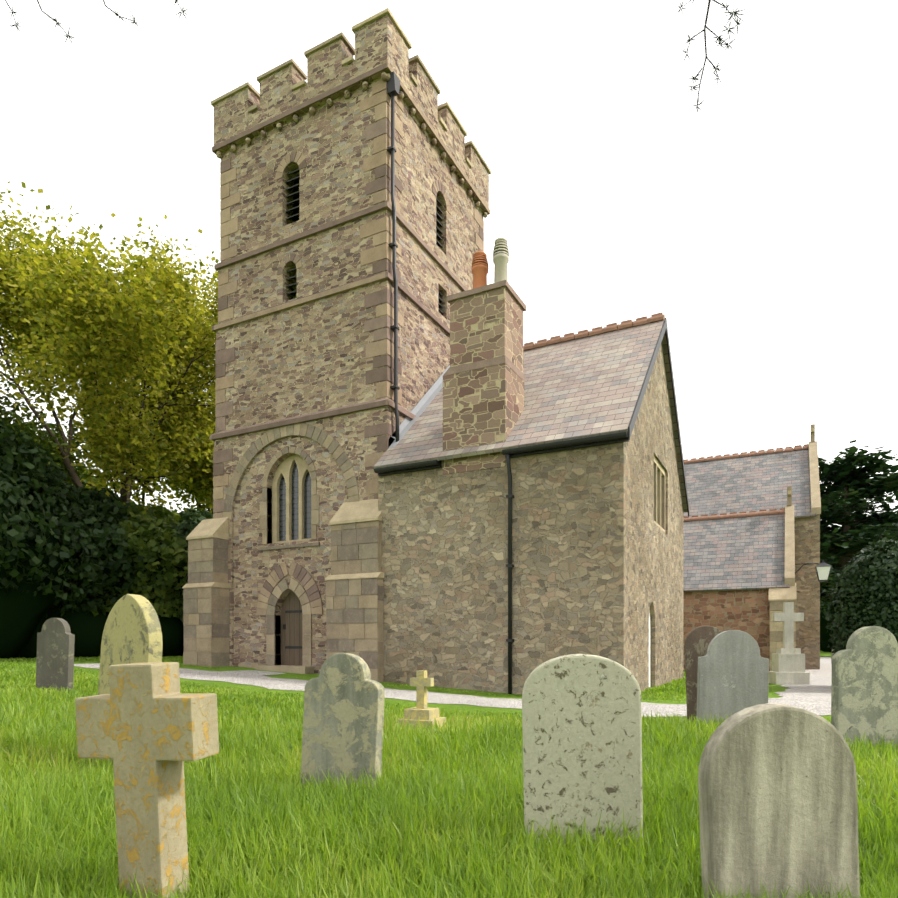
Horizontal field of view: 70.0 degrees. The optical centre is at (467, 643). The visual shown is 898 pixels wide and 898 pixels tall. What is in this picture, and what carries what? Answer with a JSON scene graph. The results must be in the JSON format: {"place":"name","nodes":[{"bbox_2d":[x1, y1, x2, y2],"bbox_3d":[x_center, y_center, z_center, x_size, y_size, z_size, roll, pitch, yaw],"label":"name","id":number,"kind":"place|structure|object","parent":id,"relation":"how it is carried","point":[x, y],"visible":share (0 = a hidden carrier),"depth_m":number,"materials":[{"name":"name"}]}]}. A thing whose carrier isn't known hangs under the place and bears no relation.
{"place":"outdoors","nodes":[
{"label":"outdoors","id":0,"kind":"place"},
{"bbox_2d":[58,373,214,512],"bbox_3d":[-13.496,-6.293,31.324,11.663,13.586,11.228,0,0,-36],"label":"tree","id":1,"kind":"object","parent":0,"point":[203,493],"depth_m":28.50,"materials":[{"name":"green plant"}]},
{"bbox_2d":[5,0,747,111],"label":"branches","id":2,"kind":"object","parent":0,"point":[691,89],"depth_m":3.48,"materials":[{"name":"brown wood"}]},
{"bbox_2d":[0,651,897,897],"bbox_3d":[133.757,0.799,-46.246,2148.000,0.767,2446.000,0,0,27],"label":"ground","id":3,"kind":"structure","parent":0,"point":[773,688],"depth_m":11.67,"materials":[{"name":"green plant"}]},
{"bbox_2d":[0,419,102,658],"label":"hedge tree leaves","id":4,"kind":"object","parent":3,"relation":"on","point":[51,490],"depth_m":16.97,"materials":[{"name":"green plant"}]},
{"bbox_2d":[36,618,74,690],"bbox_3d":[-5.902,0.298,9.155,0.589,1.329,0.123,0,0,11],"label":"headstone","id":5,"kind":"object","parent":3,"relation":"on","point":[55,653],"visible":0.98,"depth_m":9.10,"materials":[{"name":"stone"}]},
{"bbox_2d":[13,470,109,657],"bbox_3d":[-14.601,-2.274,19.599,7.804,6.303,7.800,0,0,27],"label":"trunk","id":6,"kind":"object","parent":3,"relation":"on","point":[29,650],"depth_m":18.31,"materials":[{"name":"plant"}]},
{"bbox_2d":[12,413,119,490],"bbox_3d":[-27.566,-6.425,35.348,10.617,13.837,14.664,0,0,27],"label":"tree","id":7,"kind":"object","parent":3,"relation":"on","point":[81,472],"depth_m":37.62,"materials":[{"name":"green plant"}]},
{"bbox_2d":[47,485,166,657],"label":"hedge tree leaves","id":8,"kind":"object","parent":3,"relation":"on","point":[100,534],"depth_m":18.93,"materials":[{"name":"green plant"}]},
{"bbox_2d":[0,181,219,522],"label":"tree","id":9,"kind":"object","parent":3,"relation":"on","point":[68,305],"depth_m":19.43,"materials":[{"name":"green plant"}]},
{"bbox_2d":[45,503,187,656],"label":"hedge tree leaves","id":10,"kind":"object","parent":3,"relation":"on","point":[146,527],"depth_m":19.72,"materials":[{"name":"green plant"}]},
{"bbox_2d":[97,594,162,764],"bbox_3d":[-2.582,0.482,4.850,0.717,1.714,0.183,0,0,33],"label":"tall headstone","id":11,"kind":"object","parent":3,"relation":"on","point":[132,632],"visible":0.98,"depth_m":4.78,"materials":[{"name":"stone"}]},
{"bbox_2d":[75,662,218,897],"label":"grave cross","id":12,"kind":"object","parent":3,"relation":"on","point":[149,729],"visible":1,"depth_m":2.41,"materials":[{"name":"stone"}]},
{"bbox_2d":[170,507,213,655],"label":"hedge tree leaves","id":13,"kind":"object","parent":3,"relation":"on","point":[192,519],"depth_m":21.25,"materials":[{"name":"green plant"}]},
{"bbox_2d":[198,670,285,676],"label":"path","id":14,"kind":"structure","parent":3,"relation":"on","point":[242,673],"depth_m":13.68,"materials":[{"name":"grey gravel"}]},
{"bbox_2d":[182,499,383,667],"bbox_3d":[-4.294,-0.799,14.736,5.790,4.680,0.630,0,0,27],"label":"buttress","id":15,"kind":"object","parent":3,"relation":"on","point":[357,511],"visible":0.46,"depth_m":13.91,"materials":[{"name":"beige stone"}]},
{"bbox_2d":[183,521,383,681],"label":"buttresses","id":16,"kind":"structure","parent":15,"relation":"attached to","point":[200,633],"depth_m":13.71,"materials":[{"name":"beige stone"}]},
{"bbox_2d":[255,665,313,673],"bbox_3d":[-4.213,0.681,15.020,1.500,0.320,0.550,0,0,27],"label":"doorstep","id":17,"kind":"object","parent":3,"relation":"on","point":[295,669],"depth_m":14.68,"materials":[{"name":"beige stone"}]},
{"bbox_2d":[223,423,358,665],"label":"arch stones","id":18,"kind":"object","parent":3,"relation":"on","point":[325,439],"visible":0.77,"depth_m":14.98,"materials":[{"name":"beige stone"}]},
{"bbox_2d":[214,406,405,673],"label":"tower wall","id":19,"kind":"structure","parent":3,"relation":"on","point":[251,567],"depth_m":15.28,"materials":[{"name":"brown stone"}]},
{"bbox_2d":[256,561,322,614],"bbox_3d":[-4.204,-1.304,15.039,2.010,1.251,0.023,0,0,27],"label":"door arch","id":20,"kind":"structure","parent":19,"relation":"attached to","point":[301,575],"depth_m":14.97,"materials":[{"name":"brown stone"}]},
{"bbox_2d":[281,591,301,665],"bbox_3d":[-4.102,-0.309,15.242,0.892,2.100,0.052,0,0,27],"label":"door","id":21,"kind":"structure","parent":19,"relation":"attached to","point":[291,634],"depth_m":15.27,"materials":[{"name":"brown wood"}]},
{"bbox_2d":[272,455,311,542],"bbox_3d":[-4.095,-3.432,15.256,1.370,2.105,0.140,0,0,27],"label":"tracery window","id":22,"kind":"structure","parent":19,"relation":"attached to","point":[285,468],"depth_m":15.28,"materials":[{"name":"beige stone"}]},
{"bbox_2d":[283,610,301,648],"bbox_3d":[-4.085,-0.334,15.197,0.770,0.910,0.022,0,0,27],"label":"door ironwork","id":23,"kind":"object","parent":19,"relation":"attached to","point":[284,627],"depth_m":15.23,"materials":[{"name":"black metal"}]},
{"bbox_2d":[279,462,310,540],"bbox_3d":[-4.081,-3.429,15.283,1.340,2.020,0.020,0,0,27],"label":"window glass","id":24,"kind":"object","parent":19,"relation":"attached to","point":[295,509],"visible":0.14,"depth_m":15.29,"materials":[{"name":"grey glass"}]},
{"bbox_2d":[216,279,449,433],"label":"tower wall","id":25,"kind":"structure","parent":19,"relation":"on","point":[308,358],"depth_m":14.87,"materials":[{"name":"brown stone"}]},
{"bbox_2d":[219,209,462,328],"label":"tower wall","id":26,"kind":"structure","parent":25,"relation":"on","point":[330,258],"depth_m":14.97,"materials":[{"name":"beige stone"}]},
{"bbox_2d":[221,77,482,289],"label":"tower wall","id":27,"kind":"structure","parent":26,"relation":"on","point":[333,146],"depth_m":15.18,"materials":[{"name":"beige stone"}]},
{"bbox_2d":[293,175,298,221],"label":"dark tower openings","id":28,"kind":"object","parent":27,"relation":"attached to","point":[296,204],"depth_m":15.51,"materials":[{"name":"black"}]},
{"bbox_2d":[210,62,489,440],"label":"string courses","id":29,"kind":"object","parent":27,"relation":"attached to","point":[377,403],"visible":0.48,"depth_m":14.83,"materials":[{"name":"brown stone"}]},
{"bbox_2d":[214,44,488,212],"bbox_3d":[-2.882,-12.609,17.233,5.200,0.500,5.200,0,0,27],"label":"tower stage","id":30,"kind":"object","parent":27,"relation":"on","point":[352,70],"visible":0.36,"depth_m":15.01,"materials":[{"name":"beige stone"}]},
{"bbox_2d":[214,14,488,194],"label":"tower merlons","id":31,"kind":"object","parent":30,"relation":"on","point":[369,38],"visible":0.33,"depth_m":15.04,"materials":[{"name":"beige stone"}]},
{"bbox_2d":[211,8,490,173],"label":"tower copings","id":32,"kind":"object","parent":31,"relation":"on","point":[346,61],"visible":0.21,"depth_m":14.98,"materials":[{"name":"beige stone"}]},
{"bbox_2d":[216,72,487,217],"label":"corbels","id":33,"kind":"object","parent":27,"relation":"attached to","point":[385,76],"visible":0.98,"depth_m":15.14,"materials":[{"name":"beige stone"}]},
{"bbox_2d":[275,152,450,274],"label":"window arches","id":34,"kind":"structure","parent":27,"relation":"attached to","point":[299,159],"depth_m":15.15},
{"bbox_2d":[387,71,399,441],"bbox_3d":[-1.608,-8.184,13.933,0.272,8.250,0.260,0,0,27],"label":"drainpipe","id":35,"kind":"object","parent":27,"relation":"attached to","point":[393,84],"visible":0.85,"depth_m":13.89,"materials":[{"name":"black metal"}]},
{"bbox_2d":[285,169,442,312],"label":"window louvres","id":36,"kind":"object","parent":26,"relation":"on","point":[437,214],"visible":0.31,"depth_m":15.36,"materials":[{"name":"grey wood"}]},
{"bbox_2d":[300,653,384,789],"bbox_3d":[-0.829,0.716,4.194,0.576,1.309,0.134,0,0,17],"label":"headstone","id":37,"kind":"object","parent":3,"relation":"on","point":[343,713],"visible":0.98,"depth_m":4.14,"materials":[{"name":"grey stone"}]},
{"bbox_2d":[213,79,483,651],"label":"quoins","id":38,"kind":"object","parent":3,"relation":"on","point":[379,252],"visible":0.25,"depth_m":14.03,"materials":[{"name":"brown stone"}]},
{"bbox_2d":[397,670,445,732],"bbox_3d":[-0.475,0.718,6.641,0.394,0.876,0.346,0,0,21],"label":"grave cross","id":39,"kind":"object","parent":3,"relation":"on","point":[421,681],"visible":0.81,"depth_m":6.59,"materials":[{"name":"yellow stone"}]},
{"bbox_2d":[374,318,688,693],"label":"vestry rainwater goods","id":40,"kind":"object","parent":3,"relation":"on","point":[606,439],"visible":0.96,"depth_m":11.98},
{"bbox_2d":[522,654,642,855],"bbox_3d":[0.547,0.716,3.058,0.572,1.334,0.155,0,0,5],"label":"gravestone","id":41,"kind":"object","parent":3,"relation":"on","point":[582,731],"visible":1,"depth_m":3.00,"materials":[{"name":"stone"}]},
{"bbox_2d":[685,626,721,723],"bbox_3d":[2.744,0.551,7.321,0.500,1.514,0.126,0,0,11],"label":"gravestone","id":42,"kind":"object","parent":3,"relation":"on","point":[698,640],"visible":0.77,"depth_m":7.30,"materials":[{"name":"stone"}]},
{"bbox_2d":[697,630,768,726],"bbox_3d":[2.778,0.580,6.738,0.723,1.446,0.125,0,0,7],"label":"grey headstone","id":43,"kind":"object","parent":3,"relation":"on","point":[733,673],"visible":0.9,"depth_m":6.70,"materials":[{"name":"stone"}]},
{"bbox_2d":[683,589,782,670],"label":"aisle walls","id":44,"kind":"structure","parent":3,"relation":"on","point":[747,611],"depth_m":21.47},
{"bbox_2d":[683,513,789,591],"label":"slate roof","id":45,"kind":"structure","parent":44,"relation":"on","point":[740,553],"depth_m":22.54,"materials":[{"name":"grey stone"}]},
{"bbox_2d":[683,508,784,521],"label":"roof ridge tiles","id":46,"kind":"object","parent":45,"relation":"on","point":[735,514],"visible":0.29,"depth_m":24.01,"materials":[{"name":"brown ceramic"}]},
{"bbox_2d":[768,583,796,670],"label":"buttress","id":47,"kind":"structure","parent":44,"relation":"attached to","point":[778,598],"depth_m":20.43,"materials":[{"name":"beige stone"}]},
{"bbox_2d":[785,486,794,585],"bbox_3d":[11.694,-3.784,23.272,0.300,3.850,5.990,0,0,27],"label":"gable coping","id":48,"kind":"object","parent":44,"relation":"on","point":[789,548],"visible":0.85,"depth_m":21.84,"materials":[{"name":"beige stone"}]},
{"bbox_2d":[698,703,859,897],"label":"gravestone","id":49,"kind":"object","parent":3,"relation":"on","point":[777,790],"visible":1,"depth_m":2.31,"materials":[{"name":"stone"}]},
{"bbox_2d":[769,602,809,684],"bbox_3d":[7.442,0.044,14.871,0.708,1.995,0.638,0,0,9],"label":"white memorial cross","id":50,"kind":"object","parent":3,"relation":"on","point":[788,663],"visible":0.9,"depth_m":14.68,"materials":[{"name":"stone"}]},
{"bbox_2d":[794,514,819,668],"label":"transept walls","id":51,"kind":"structure","parent":3,"relation":"on","point":[807,542],"depth_m":23.07,"materials":[{"name":"brown stone"}]},
{"bbox_2d":[683,448,815,517],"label":"slate roof","id":52,"kind":"structure","parent":51,"relation":"on","point":[756,483],"depth_m":25.53,"materials":[{"name":"grey stone"}]},
{"bbox_2d":[684,444,808,463],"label":"roof ridge tiles","id":53,"kind":"object","parent":52,"relation":"on","point":[742,454],"visible":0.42,"depth_m":27.09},
{"bbox_2d":[809,424,820,513],"bbox_3d":[14.054,-6.759,26.088,0.300,4.300,7.240,0,0,27],"label":"gable coping","id":54,"kind":"object","parent":51,"relation":"on","point":[814,483],"visible":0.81,"depth_m":24.31,"materials":[{"name":"beige stone"}]},
{"bbox_2d":[820,512,884,651],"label":"hedge","id":55,"kind":"object","parent":3,"relation":"on","point":[825,644],"depth_m":66.23,"materials":[{"name":"green plant"}]},
{"bbox_2d":[818,440,897,627],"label":"cedar","id":56,"kind":"object","parent":3,"relation":"on","point":[872,489],"depth_m":43.98,"materials":[{"name":"green plant"}]},
{"bbox_2d":[825,537,897,655],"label":"yew","id":57,"kind":"object","parent":3,"relation":"on","point":[870,561],"depth_m":12.51,"materials":[{"name":"green plant"}]},
{"bbox_2d":[831,626,897,750],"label":"headstone","id":58,"kind":"object","parent":3,"relation":"on","point":[864,687],"visible":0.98,"depth_m":5.62,"materials":[{"name":"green stone"}]},
{"bbox_3d":[-18.452,-4.241,22.380,6.659,9.509,8.662,0,0,27],"label":"tree trunk","id":59,"kind":"object","parent":3,"relation":"on","visible":0},
{"bbox_2d":[0,351,94,485],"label":"tree","id":60,"kind":"object","parent":59,"relation":"attached to","point":[47,442],"visible":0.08,"depth_m":24.57,"materials":[{"name":"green plant"}]},
{"bbox_2d":[0,0,897,525],"label":"sky","id":61,"kind":"structure","parent":0,"point":[761,221],"materials":[{"name":"white"}]},
{"bbox_2d":[74,657,831,716],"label":"gravel path","id":62,"kind":"structure","parent":0,"point":[814,696],"depth_m":11.20,"materials":[{"name":"grey gravel"}]},
{"bbox_2d":[378,343,682,693],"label":"vestry walls","id":63,"kind":"structure","parent":0,"point":[597,559],"depth_m":12.33,"materials":[{"name":"beige stone"}]},
{"bbox_2d":[443,287,523,474],"bbox_3d":[0.327,-5.059,12.863,1.350,3.400,0.982,0,0,27],"label":"chimney stack","id":64,"kind":"object","parent":63,"relation":"on","point":[483,406],"visible":0.89,"depth_m":12.41,"materials":[{"name":"brown stone"}]},
{"bbox_2d":[471,251,488,288],"bbox_3d":[0.247,-7.353,12.871,0.354,0.988,0.348,0,0,27],"label":"chimney pot","id":65,"kind":"object","parent":64,"relation":"on","point":[479,266],"visible":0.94,"depth_m":12.75,"materials":[{"name":"ceramic"}]},
{"bbox_2d":[443,280,525,381],"bbox_3d":[0.335,-6.084,12.852,1.385,1.550,1.045,0,0,27],"label":"chimney cap","id":66,"kind":"object","parent":64,"relation":"on","point":[491,361],"visible":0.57,"depth_m":12.40,"materials":[{"name":"brown stone"}]},
{"bbox_2d":[493,238,508,282],"bbox_3d":[0.658,-7.431,12.687,0.330,1.143,0.325,0,0,27],"label":"chimney pot","id":67,"kind":"object","parent":64,"relation":"on","point":[500,256],"visible":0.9,"depth_m":12.57,"materials":[{"name":"beige ceramic"}]},
{"bbox_2d":[373,318,687,512],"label":"slate roof","id":68,"kind":"structure","parent":63,"relation":"on","point":[590,386],"depth_m":13.11,"materials":[{"name":"grey stone"}]},
{"bbox_2d":[389,365,449,447],"bbox_3d":[-0.918,-5.822,15.142,0.176,3.255,3.180,0,0,27],"label":"roof flashing","id":69,"kind":"object","parent":68,"relation":"on","point":[419,408],"visible":0.64,"depth_m":14.84,"materials":[{"name":"grey metal"}]},
{"bbox_2d":[523,312,664,350],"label":"roof ridge tiles","id":70,"kind":"object","parent":68,"relation":"on","point":[601,330],"visible":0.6,"depth_m":14.86,"materials":[{"name":"brown ceramic"}]},
{"bbox_2d":[654,457,665,532],"bbox_3d":[4.243,-3.329,14.477,0.150,1.500,1.750,0,0,27],"label":"window frame","id":71,"kind":"object","parent":63,"relation":"in","point":[659,497],"visible":0.42,"depth_m":14.66,"materials":[{"name":"beige stone"}]},
{"bbox_2d":[649,609,649,686],"bbox_3d":[3.764,0.134,13.514,0.075,2.015,0.710,0,0,27],"label":"vestry door","id":72,"kind":"structure","parent":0,"point":[649,647],"depth_m":13.72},
{"bbox_2d":[795,560,831,581],"bbox_3d":[11.023,-2.314,20.448,1.051,0.670,0.480,0,0,27],"label":"porch lantern","id":73,"kind":"object","parent":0,"point":[823,572],"depth_m":20.20,"materials":[{"name":"white glass"}]}
]}

